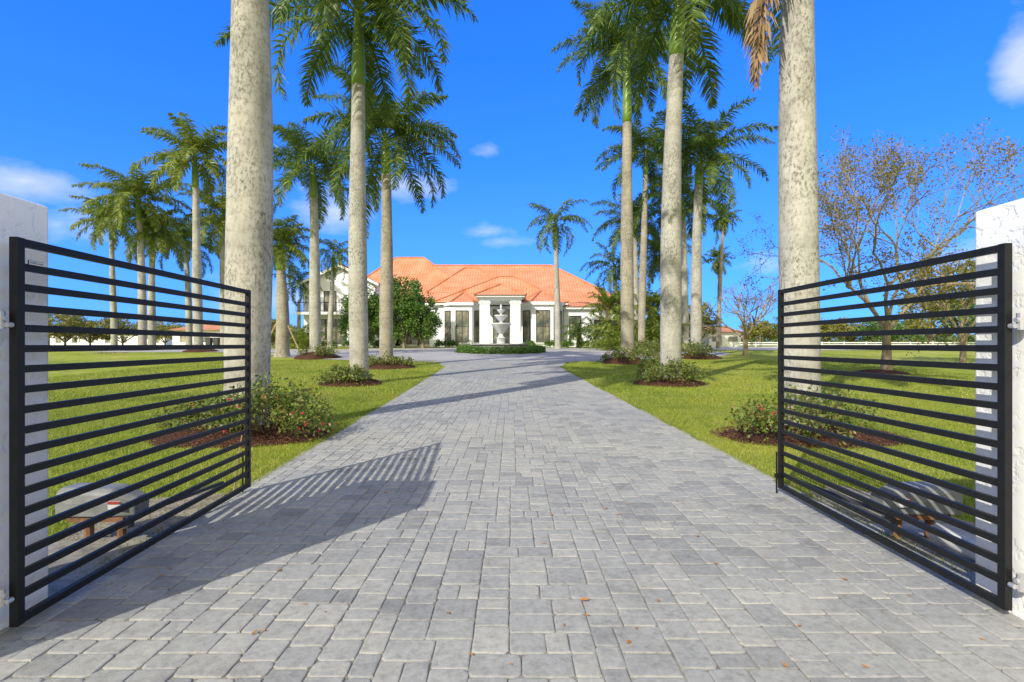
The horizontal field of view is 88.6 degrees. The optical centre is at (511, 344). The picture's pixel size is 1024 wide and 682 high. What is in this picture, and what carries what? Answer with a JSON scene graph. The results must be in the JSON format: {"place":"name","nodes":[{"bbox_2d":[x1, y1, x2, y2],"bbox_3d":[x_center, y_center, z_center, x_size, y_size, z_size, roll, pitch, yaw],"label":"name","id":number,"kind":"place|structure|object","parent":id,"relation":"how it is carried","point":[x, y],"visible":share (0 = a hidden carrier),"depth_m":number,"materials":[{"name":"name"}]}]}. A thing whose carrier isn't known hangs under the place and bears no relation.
{"place":"outdoors","nodes":[
{"label":"outdoors","id":0,"kind":"place"},
{"bbox_2d":[98,349,304,351],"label":"road","id":1,"kind":"structure","parent":0,"point":[222,350],"depth_m":38.02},
{"bbox_2d":[48,345,974,592],"bbox_3d":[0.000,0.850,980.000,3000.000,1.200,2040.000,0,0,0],"label":"ground","id":2,"kind":"structure","parent":0,"point":[89,356],"depth_m":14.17,"materials":[{"name":"plant"}]},
{"bbox_2d":[0,193,47,629],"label":"gate pillar","id":3,"kind":"structure","parent":2,"relation":"on","point":[23,218],"depth_m":2.76,"materials":[{"name":"white paint"}]},
{"bbox_2d":[0,237,250,626],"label":"gate","id":4,"kind":"structure","parent":3,"relation":"attached to","point":[19,551],"depth_m":3.09,"materials":[{"name":"metal"}]},
{"bbox_2d":[48,313,73,338],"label":"leafy tree","id":5,"kind":"object","parent":2,"relation":"on","point":[60,316],"visible":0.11,"depth_m":71.41,"materials":[{"name":"green plant"}]},
{"bbox_2d":[48,314,104,344],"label":"leafy tree","id":6,"kind":"object","parent":2,"relation":"on","point":[68,337],"visible":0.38,"depth_m":74.92,"materials":[{"name":"green plant"}]},
{"bbox_2d":[56,318,122,344],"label":"leafy tree","id":7,"kind":"object","parent":2,"relation":"on","point":[90,336],"visible":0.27,"depth_m":79.42,"materials":[{"name":"green plant"}]},
{"bbox_2d":[58,194,135,344],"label":"royal palm","id":8,"kind":"object","parent":2,"relation":"on","point":[125,233],"visible":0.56,"depth_m":47.32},
{"bbox_2d":[50,334,171,344],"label":"wall","id":9,"kind":"structure","parent":2,"relation":"on","point":[131,341],"depth_m":105.00,"materials":[{"name":"paint"}]},
{"bbox_2d":[85,317,165,344],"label":"leafy tree","id":10,"kind":"object","parent":2,"relation":"on","point":[123,325],"visible":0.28,"depth_m":81.32,"materials":[{"name":"green plant"}]},
{"bbox_2d":[71,162,191,344],"bbox_3d":[-29.760,-6.875,41.952,7.294,14.792,8.202,0,0,44],"label":"royal palm","id":11,"kind":"object","parent":2,"relation":"on","point":[137,189],"visible":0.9,"depth_m":41.30,"materials":[{"name":"plant"}]},
{"bbox_2d":[55,481,223,538],"bbox_3d":[-2.939,1.290,4.239,0.557,0.520,1.087,0,0,6],"label":"gate opener","id":12,"kind":"object","parent":2,"relation":"on","point":[65,505],"visible":0.6,"depth_m":3.76,"materials":[{"name":"grey plastic"}]},
{"bbox_2d":[48,489,231,541],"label":"soil","id":13,"kind":"structure","parent":2,"relation":"on","point":[166,524],"depth_m":4.36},
{"bbox_2d":[96,203,191,344],"bbox_3d":[-29.834,-5.594,43.836,6.358,12.128,7.030,0,0,0],"label":"royal palm","id":14,"kind":"object","parent":2,"relation":"on","point":[151,243],"visible":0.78,"depth_m":43.58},
{"bbox_2d":[135,321,185,344],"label":"leafy tree","id":15,"kind":"object","parent":2,"relation":"on","point":[167,327],"visible":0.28,"depth_m":93.75,"materials":[{"name":"green plant"}]},
{"bbox_2d":[129,111,227,344],"bbox_3d":[-23.385,-7.680,38.052,7.670,16.608,6.858,0,0,37],"label":"royal palm","id":16,"kind":"object","parent":2,"relation":"on","point":[193,145],"visible":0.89,"depth_m":37.63,"materials":[{"name":"plant"}]},
{"bbox_2d":[145,216,219,344],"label":"royal palm","id":17,"kind":"object","parent":2,"relation":"on","point":[188,300],"visible":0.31,"depth_m":51.81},
{"bbox_2d":[169,324,219,344],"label":"outbuilding","id":18,"kind":"structure","parent":2,"relation":"on","point":[178,340],"depth_m":78.00,"materials":[{"name":"paint"}]},
{"bbox_2d":[177,183,225,344],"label":"royal palm","id":19,"kind":"object","parent":2,"relation":"on","point":[208,221],"visible":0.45,"depth_m":45.34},
{"bbox_2d":[144,423,336,447],"bbox_3d":[-4.057,1.316,7.899,2.786,0.194,1.837,0,0,0],"label":"mulch bed","id":20,"kind":"object","parent":2,"relation":"on","point":[267,437],"visible":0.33,"depth_m":7.45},
{"bbox_2d":[149,390,221,431],"bbox_3d":[-4.777,1.053,8.068,1.418,0.674,1.153,0,0,0],"label":"shrub","id":21,"kind":"object","parent":20,"relation":"on","point":[196,404],"visible":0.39,"depth_m":7.90,"materials":[{"name":"green plant"}]},
{"bbox_2d":[193,371,344,439],"bbox_3d":[-3.530,0.897,7.775,2.103,1.008,1.846,0,0,0],"label":"shrub","id":22,"kind":"object","parent":20,"relation":"on","point":[294,413],"visible":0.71,"depth_m":7.48,"materials":[{"name":"green plant"}]},
{"bbox_2d":[220,0,346,426],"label":"royal palm","id":23,"kind":"object","parent":2,"relation":"on","point":[249,224],"visible":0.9,"depth_m":7.95,"materials":[{"name":"plant"}]},
{"bbox_2d":[271,319,296,345],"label":"leafy tree","id":24,"kind":"object","parent":2,"relation":"on","point":[272,326],"visible":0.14,"depth_m":69.29,"materials":[{"name":"green plant"}]},
{"bbox_2d":[273,265,322,328],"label":"coconut palm","id":25,"kind":"object","parent":2,"relation":"on","point":[299,276],"visible":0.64,"depth_m":51.64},
{"bbox_2d":[272,323,323,348],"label":"palm shrub","id":26,"kind":"object","parent":2,"relation":"on","point":[292,340],"visible":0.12,"depth_m":46.65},
{"bbox_2d":[273,215,324,356],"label":"young palm","id":27,"kind":"object","parent":2,"relation":"on","point":[285,233],"visible":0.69,"depth_m":30.73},
{"bbox_2d":[289,329,324,348],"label":"palm shrub","id":28,"kind":"object","parent":2,"relation":"on","point":[305,342],"visible":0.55,"depth_m":43.62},
{"bbox_2d":[290,323,333,348],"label":"palm shrub","id":29,"kind":"object","parent":2,"relation":"on","point":[307,335],"visible":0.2,"depth_m":45.64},
{"bbox_2d":[294,352,340,359],"bbox_3d":[-11.084,0.622,29.748,2.650,0.455,2.638,0,0,0],"label":"mulch bed","id":30,"kind":"object","parent":2,"relation":"on","point":[308,356],"visible":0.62,"depth_m":28.95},
{"bbox_2d":[295,344,339,355],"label":"shrub","id":31,"kind":"object","parent":30,"relation":"on","point":[327,350],"visible":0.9,"depth_m":29.20,"materials":[{"name":"green plant"}]},
{"bbox_2d":[273,121,376,351],"bbox_3d":[-11.343,-5.835,29.923,6.966,13.413,6.968,0,0,-44],"label":"royal palm","id":32,"kind":"object","parent":2,"relation":"on","point":[310,176],"visible":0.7,"depth_m":29.71,"materials":[{"name":"plant"}]},
{"bbox_2d":[307,237,347,347],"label":"coconut palm","id":33,"kind":"object","parent":2,"relation":"on","point":[337,255],"visible":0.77,"depth_m":44.80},
{"bbox_2d":[213,0,478,377],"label":"royal palm","id":34,"kind":"object","parent":2,"relation":"on","point":[364,68],"visible":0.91,"depth_m":15.82,"materials":[{"name":"plant"}]},
{"bbox_2d":[317,378,384,386],"bbox_3d":[-4.862,1.104,15.904,2.046,0.266,1.935,0,0,0],"label":"mulch bed","id":35,"kind":"object","parent":2,"relation":"on","point":[372,382],"visible":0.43,"depth_m":15.30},
{"bbox_2d":[312,362,374,384],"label":"shrub","id":36,"kind":"object","parent":35,"relation":"on","point":[339,372],"visible":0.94,"depth_m":15.36,"materials":[{"name":"green plant"}]},
{"bbox_2d":[337,283,379,345],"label":"leafy tree","id":37,"kind":"object","parent":2,"relation":"on","point":[372,322],"visible":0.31,"depth_m":46.18,"materials":[{"name":"green plant"}]},
{"bbox_2d":[293,60,462,360],"bbox_3d":[-5.649,-5.487,23.115,7.359,13.194,7.573,0,0,0],"label":"royal palm","id":38,"kind":"object","parent":2,"relation":"on","point":[404,131],"visible":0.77,"depth_m":22.76,"materials":[{"name":"plant"}]},
{"bbox_2d":[369,362,414,369],"bbox_3d":[-5.319,0.900,22.770,2.225,0.328,2.210,0,0,0],"label":"mulch bed","id":39,"kind":"object","parent":2,"relation":"on","point":[387,366],"visible":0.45,"depth_m":22.09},
{"bbox_2d":[369,351,402,366],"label":"shrub","id":40,"kind":"object","parent":39,"relation":"on","point":[379,360],"visible":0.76,"depth_m":22.25,"materials":[{"name":"green plant"}]},
{"bbox_2d":[391,355,413,365],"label":"shrub","id":41,"kind":"object","parent":39,"relation":"on","point":[409,360],"visible":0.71,"depth_m":22.67,"materials":[{"name":"green plant"}]},
{"bbox_2d":[374,274,432,347],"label":"leafy tree","id":42,"kind":"object","parent":2,"relation":"on","point":[401,302],"visible":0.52,"depth_m":44.77,"materials":[{"name":"green plant"}]},
{"bbox_2d":[403,298,443,347],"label":"leafy tree","id":43,"kind":"object","parent":2,"relation":"on","point":[430,320],"visible":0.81,"depth_m":44.91,"materials":[{"name":"green plant"}]},
{"bbox_2d":[295,257,612,346],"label":"house","id":44,"kind":"structure","parent":2,"relation":"on","point":[470,299],"depth_m":52.90,"materials":[{"name":"paint"}]},
{"bbox_2d":[324,291,335,311],"bbox_3d":[-18.027,-4.275,51.938,1.200,2.050,0.080,0,0,0],"label":"balcony door","id":45,"kind":"structure","parent":44,"relation":"in","point":[326,293],"depth_m":51.97,"materials":[{"name":"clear glass"}]},
{"bbox_2d":[326,319,345,345],"bbox_3d":[-17.432,-1.195,51.918,2.220,2.610,0.120,0,0,0],"label":"window","id":46,"kind":"structure","parent":44,"relation":"in","point":[336,333],"depth_m":51.97,"materials":[{"name":"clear glass"}]},
{"bbox_2d":[395,328,418,345],"bbox_3d":[-10.868,-1.195,54.518,2.520,2.610,0.120,0,0,0],"label":"window","id":47,"kind":"structure","parent":44,"relation":"in","point":[412,341],"depth_m":54.57,"materials":[{"name":"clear glass"}]},
{"bbox_2d":[444,311,450,343],"bbox_3d":[-6.414,-1.720,52.153,0.120,3.260,1.248,0,0,-39],"label":"window","id":48,"kind":"structure","parent":44,"relation":"in","point":[447,314],"depth_m":52.22,"materials":[{"name":"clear glass"}]},
{"bbox_2d":[456,310,469,343],"bbox_3d":[-4.903,-1.720,51.523,1.490,3.260,0.120,0,0,0],"label":"window","id":49,"kind":"structure","parent":44,"relation":"in","point":[462,316],"depth_m":51.56,"materials":[{"name":"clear glass"}]},
{"bbox_2d":[474,311,479,341],"bbox_3d":[-3.405,-1.775,52.160,0.080,3.150,1.028,0,0,39],"label":"window","id":50,"kind":"structure","parent":44,"relation":"in","point":[476,313],"depth_m":52.08,"materials":[{"name":"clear glass"}]},
{"bbox_2d":[493,309,508,342],"bbox_3d":[-1.108,-1.650,52.538,1.600,3.700,0.080,0,0,0],"label":"door","id":51,"kind":"structure","parent":44,"relation":"in","point":[495,312],"depth_m":52.57,"materials":[{"name":"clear glass"}]},
{"bbox_2d":[523,310,529,341],"bbox_3d":[1.418,-1.775,51.561,0.080,3.150,1.141,0,0,-36],"label":"window","id":52,"kind":"structure","parent":44,"relation":"in","point":[526,314],"depth_m":51.59,"materials":[{"name":"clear glass"}]},
{"bbox_2d":[536,310,549,343],"bbox_3d":[2.992,-1.720,50.823,1.550,3.260,0.120,0,0,0],"label":"window","id":53,"kind":"structure","parent":44,"relation":"in","point":[542,316],"depth_m":50.86,"materials":[{"name":"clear glass"}]},
{"bbox_2d":[568,316,580,338],"bbox_3d":[6.360,-1.745,52.918,1.420,2.310,0.120,0,0,0],"label":"window","id":54,"kind":"structure","parent":44,"relation":"in","point":[571,318],"depth_m":52.97,"materials":[{"name":"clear glass"}]},
{"bbox_2d":[271,348,728,360],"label":"forecourt","id":55,"kind":"structure","parent":2,"relation":"on","point":[547,354],"depth_m":33.37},
{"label":"planting island","id":56,"kind":"structure","parent":55,"relation":"on","visible":0},
{"bbox_2d":[456,344,545,353],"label":"round hedge","id":57,"kind":"object","parent":56,"relation":"on","point":[466,348],"visible":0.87,"depth_m":34.64,"materials":[{"name":"green plant"}]},
{"bbox_2d":[472,305,529,352],"bbox_3d":[-0.775,-1.161,37.000,4.040,3.420,4.040,0,0,0],"label":"fountain","id":58,"kind":"object","parent":56,"relation":"on","point":[500,327],"visible":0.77,"depth_m":36.53,"materials":[{"name":"grey stone"}]},
{"bbox_2d":[48,321,974,344],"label":"distant woodland","id":59,"kind":"object","parent":2,"relation":"on","point":[971,338],"visible":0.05,"depth_m":135.44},
{"bbox_2d":[527,198,591,348],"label":"coconut palm","id":60,"kind":"object","parent":2,"relation":"on","point":[554,229],"visible":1,"depth_m":43.79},
{"bbox_2d":[561,317,594,347],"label":"palm shrub","id":61,"kind":"object","parent":2,"relation":"on","point":[577,329],"visible":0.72,"depth_m":47.80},
{"bbox_2d":[575,315,611,347],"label":"palm shrub","id":62,"kind":"object","parent":2,"relation":"on","point":[596,337],"visible":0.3,"depth_m":47.80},
{"bbox_2d":[579,282,620,337],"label":"palm shrub","id":63,"kind":"object","parent":2,"relation":"on","point":[606,302],"visible":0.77,"depth_m":44.64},
{"bbox_2d":[589,325,620,350],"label":"shrub","id":64,"kind":"object","parent":2,"relation":"on","point":[614,342],"visible":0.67,"depth_m":39.89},
{"bbox_2d":[579,242,638,327],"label":"royal palm","id":65,"kind":"object","parent":2,"relation":"on","point":[615,274],"visible":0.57,"depth_m":47.85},
{"bbox_2d":[579,313,656,348],"bbox_3d":[8.842,-0.493,43.827,6.339,4.408,6.383,0,0,0],"label":"palm shrub","id":66,"kind":"object","parent":2,"relation":"on","point":[607,322],"visible":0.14,"depth_m":44.10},
{"bbox_2d":[587,308,657,349],"bbox_3d":[9.491,-0.544,41.902,7.416,4.996,7.357,0,0,0],"label":"palm shrub","id":67,"kind":"object","parent":2,"relation":"on","point":[609,328],"visible":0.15,"depth_m":41.92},
{"bbox_2d":[596,279,651,323],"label":"palm shrub","id":68,"kind":"object","parent":2,"relation":"on","point":[618,302],"visible":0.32,"depth_m":44.61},
{"bbox_2d":[601,357,647,364],"bbox_3d":[5.590,0.781,25.779,2.405,0.394,2.412,0,0,0],"label":"mulch bed","id":69,"kind":"object","parent":2,"relation":"on","point":[613,360],"visible":0.52,"depth_m":25.08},
{"bbox_2d":[611,342,658,362],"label":"shrub","id":70,"kind":"object","parent":69,"relation":"on","point":[647,353],"visible":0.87,"depth_m":25.26,"materials":[{"name":"green plant"}]},
{"bbox_2d":[551,0,702,356],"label":"royal palm","id":71,"kind":"object","parent":2,"relation":"on","point":[593,94],"visible":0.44,"depth_m":25.77,"materials":[{"name":"plant"}]},
{"bbox_2d":[590,192,687,319],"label":"royal palm","id":72,"kind":"object","parent":2,"relation":"on","point":[614,238],"visible":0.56,"depth_m":43.79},
{"bbox_2d":[595,107,696,348],"bbox_3d":[9.685,-7.870,37.933,7.047,16.986,6.945,0,0,0],"label":"royal palm","id":73,"kind":"object","parent":2,"relation":"on","point":[638,142],"visible":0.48,"depth_m":37.79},
{"bbox_2d":[634,338,659,349],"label":"shrub","id":74,"kind":"object","parent":2,"relation":"on","point":[642,342],"visible":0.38,"depth_m":33.78,"materials":[{"name":"green plant"}]},
{"bbox_2d":[636,286,659,315],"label":"palm shrub","id":75,"kind":"object","parent":2,"relation":"on","point":[651,302],"visible":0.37,"depth_m":44.51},
{"bbox_2d":[607,309,689,351],"bbox_3d":[10.677,-0.442,40.260,6.784,4.702,6.980,0,0,0],"label":"palm shrub","id":76,"kind":"object","parent":2,"relation":"on","point":[654,334],"visible":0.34,"depth_m":39.19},
{"bbox_2d":[646,338,659,360],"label":"shrub","id":77,"kind":"object","parent":2,"relation":"on","point":[655,344],"visible":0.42,"depth_m":27.45,"materials":[{"name":"green plant"}]},
{"bbox_2d":[633,377,709,386],"bbox_3d":[4.785,1.105,15.902,2.329,0.264,1.930,0,0,0],"label":"mulch bed","id":78,"kind":"object","parent":2,"relation":"on","point":[665,382],"visible":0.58,"depth_m":15.37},
{"bbox_2d":[635,354,659,377],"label":"shrub","id":79,"kind":"object","parent":78,"relation":"on","point":[643,363],"visible":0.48,"depth_m":16.33,"materials":[{"name":"green plant"}]},
{"bbox_2d":[638,355,711,385],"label":"shrub","id":80,"kind":"object","parent":78,"relation":"on","point":[687,371],"visible":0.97,"depth_m":15.31,"materials":[{"name":"green plant"}]},
{"bbox_2d":[634,309,710,349],"bbox_3d":[12.196,-0.544,41.900,7.232,4.996,7.254,0,0,0],"label":"palm shrub","id":81,"kind":"object","parent":2,"relation":"on","point":[658,317],"visible":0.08,"depth_m":41.02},
{"bbox_2d":[638,232,708,289],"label":"royal palm","id":82,"kind":"object","parent":2,"relation":"on","point":[654,255],"visible":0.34,"depth_m":49.36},
{"bbox_2d":[574,0,777,377],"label":"royal palm","id":83,"kind":"object","parent":2,"relation":"on","point":[687,29],"visible":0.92,"depth_m":15.88,"materials":[{"name":"plant"}]},
{"bbox_2d":[633,169,733,349],"bbox_3d":[12.824,-6.630,40.193,7.472,14.404,7.004,0,0,0],"label":"royal palm","id":84,"kind":"object","parent":2,"relation":"on","point":[687,207],"visible":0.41,"depth_m":39.79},
{"bbox_2d":[682,353,722,359],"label":"mulch bed","id":85,"kind":"object","parent":2,"relation":"on","point":[703,356],"visible":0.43,"depth_m":28.91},
{"bbox_2d":[682,339,720,356],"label":"shrub","id":86,"kind":"object","parent":85,"relation":"on","point":[691,351],"visible":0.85,"depth_m":28.87,"materials":[{"name":"green plant"}]},
{"bbox_2d":[689,301,722,339],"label":"leafy tree","id":87,"kind":"object","parent":2,"relation":"on","point":[712,322],"visible":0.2,"depth_m":59.68,"materials":[{"name":"green plant"}]},
{"bbox_2d":[635,95,777,352],"bbox_3d":[11.010,-6.210,30.195,7.907,14.162,7.159,0,0,0],"label":"royal palm","id":88,"kind":"object","parent":2,"relation":"on","point":[701,143],"visible":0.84,"depth_m":29.69,"materials":[{"name":"plant"}]},
{"bbox_2d":[689,327,742,346],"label":"outbuilding","id":89,"kind":"structure","parent":2,"relation":"on","point":[729,337],"depth_m":62.00,"materials":[{"name":"paint"}]},
{"bbox_2d":[702,245,735,346],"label":"fan palm","id":90,"kind":"object","parent":2,"relation":"on","point":[716,255],"visible":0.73,"depth_m":51.81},
{"bbox_2d":[707,201,742,347],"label":"fan palm","id":91,"kind":"object","parent":2,"relation":"on","point":[723,224],"visible":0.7,"depth_m":45.86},
{"bbox_2d":[688,282,777,354],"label":"bare tree","id":92,"kind":"object","parent":2,"relation":"on","point":[745,337],"visible":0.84,"depth_m":32.78,"materials":[{"name":"brown plant"}]},
{"bbox_2d":[738,319,777,345],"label":"leafy tree","id":93,"kind":"object","parent":2,"relation":"on","point":[768,333],"visible":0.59,"depth_m":74.73,"materials":[{"name":"green plant"}]},
{"bbox_2d":[699,0,823,425],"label":"royal palm","id":94,"kind":"object","parent":2,"relation":"on","point":[798,222],"visible":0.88,"depth_m":7.97,"materials":[{"name":"plant"}]},
{"bbox_2d":[710,423,910,448],"bbox_3d":[4.453,1.313,7.899,2.896,0.199,1.829,0,0,0],"label":"mulch bed","id":95,"kind":"object","parent":2,"relation":"on","point":[755,437],"visible":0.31,"depth_m":7.43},
{"bbox_2d":[722,378,874,444],"bbox_3d":[4.064,0.952,7.613,1.927,0.903,1.632,0,0,0],"label":"shrub","id":96,"kind":"object","parent":95,"relation":"on","point":[766,415],"visible":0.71,"depth_m":7.39,"materials":[{"name":"green plant"}]},
{"bbox_2d":[821,387,888,428],"bbox_3d":[5.155,0.996,8.313,1.595,0.778,1.251,0,0,0],"label":"shrub","id":97,"kind":"object","parent":95,"relation":"on","point":[860,410],"visible":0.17,"depth_m":8.14,"materials":[{"name":"green plant"}]},
{"bbox_2d":[820,318,853,343],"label":"leafy tree","id":98,"kind":"object","parent":2,"relation":"on","point":[834,328],"visible":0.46,"depth_m":64.81,"materials":[{"name":"green plant"}]},
{"bbox_2d":[733,342,974,346],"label":"rail fence","id":99,"kind":"object","parent":2,"relation":"on","point":[755,344],"visible":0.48,"depth_m":56.91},
{"bbox_2d":[837,317,883,343],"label":"leafy tree","id":100,"kind":"object","parent":2,"relation":"on","point":[850,338],"visible":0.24,"depth_m":79.03,"materials":[{"name":"green plant"}]},
{"bbox_2d":[731,117,1023,369],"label":"bare tree","id":101,"kind":"object","parent":2,"relation":"on","point":[879,170],"visible":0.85,"depth_m":18.49,"materials":[{"name":"brown plant"}]},
{"bbox_2d":[854,369,910,374],"bbox_3d":[14.121,1.036,19.981,1.811,0.178,1.812,0,0,0],"label":"mulch bed","id":102,"kind":"object","parent":2,"relation":"on","point":[891,372],"visible":0.84,"depth_m":19.59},
{"bbox_2d":[806,486,974,525],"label":"soil","id":103,"kind":"structure","parent":2,"relation":"on","point":[868,495],"depth_m":4.62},
{"bbox_2d":[855,320,926,341],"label":"leafy tree","id":104,"kind":"object","parent":2,"relation":"on","point":[895,327],"visible":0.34,"depth_m":74.29,"materials":[{"name":"green plant"}]},
{"bbox_2d":[866,524,974,540],"bbox_3d":[3.125,1.465,3.850,0.750,0.070,0.700,0,0,0],"label":"concrete pad","id":105,"kind":"object","parent":2,"relation":"on","point":[918,532],"visible":0.08,"depth_m":4.06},
{"bbox_2d":[801,480,974,560],"bbox_3d":[2.898,1.290,4.041,0.551,0.520,1.582,0,0,-35],"label":"gate opener","id":106,"kind":"object","parent":105,"relation":"on","point":[929,503],"visible":0.46,"depth_m":3.79,"materials":[{"name":"grey plastic"}]},
{"bbox_2d":[896,287,962,343],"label":"leafy tree","id":107,"kind":"object","parent":2,"relation":"on","point":[930,337],"visible":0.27,"depth_m":57.11,"materials":[{"name":"green plant"}]},
{"bbox_2d":[904,250,974,362],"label":"bare tree","id":108,"kind":"object","parent":2,"relation":"on","point":[963,357],"visible":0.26,"depth_m":24.01,"materials":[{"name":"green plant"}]},
{"bbox_2d":[920,285,974,344],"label":"leafy tree","id":109,"kind":"object","parent":2,"relation":"on","point":[972,305],"visible":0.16,"depth_m":55.66,"materials":[{"name":"green plant"}]},
{"bbox_2d":[975,198,1023,619],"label":"gate pillar","id":110,"kind":"structure","parent":2,"relation":"on","point":[999,224],"depth_m":2.86,"materials":[{"name":"white paint"}]},
{"bbox_2d":[774,243,1023,610],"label":"gate","id":111,"kind":"structure","parent":110,"relation":"attached to","point":[1002,481],"depth_m":3.26,"materials":[{"name":"metal"}]},
{"bbox_2d":[0,360,1023,681],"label":"driveway","id":112,"kind":"structure","parent":0,"point":[382,562],"depth_m":3.22,"materials":[{"name":"stone"}]},
{"bbox_2d":[0,0,1023,343],"label":"sky","id":113,"kind":"structure","parent":0,"point":[80,80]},
{"bbox_2d":[704,347,843,349],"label":"side road","id":114,"kind":"structure","parent":0,"point":[749,348],"depth_m":44.83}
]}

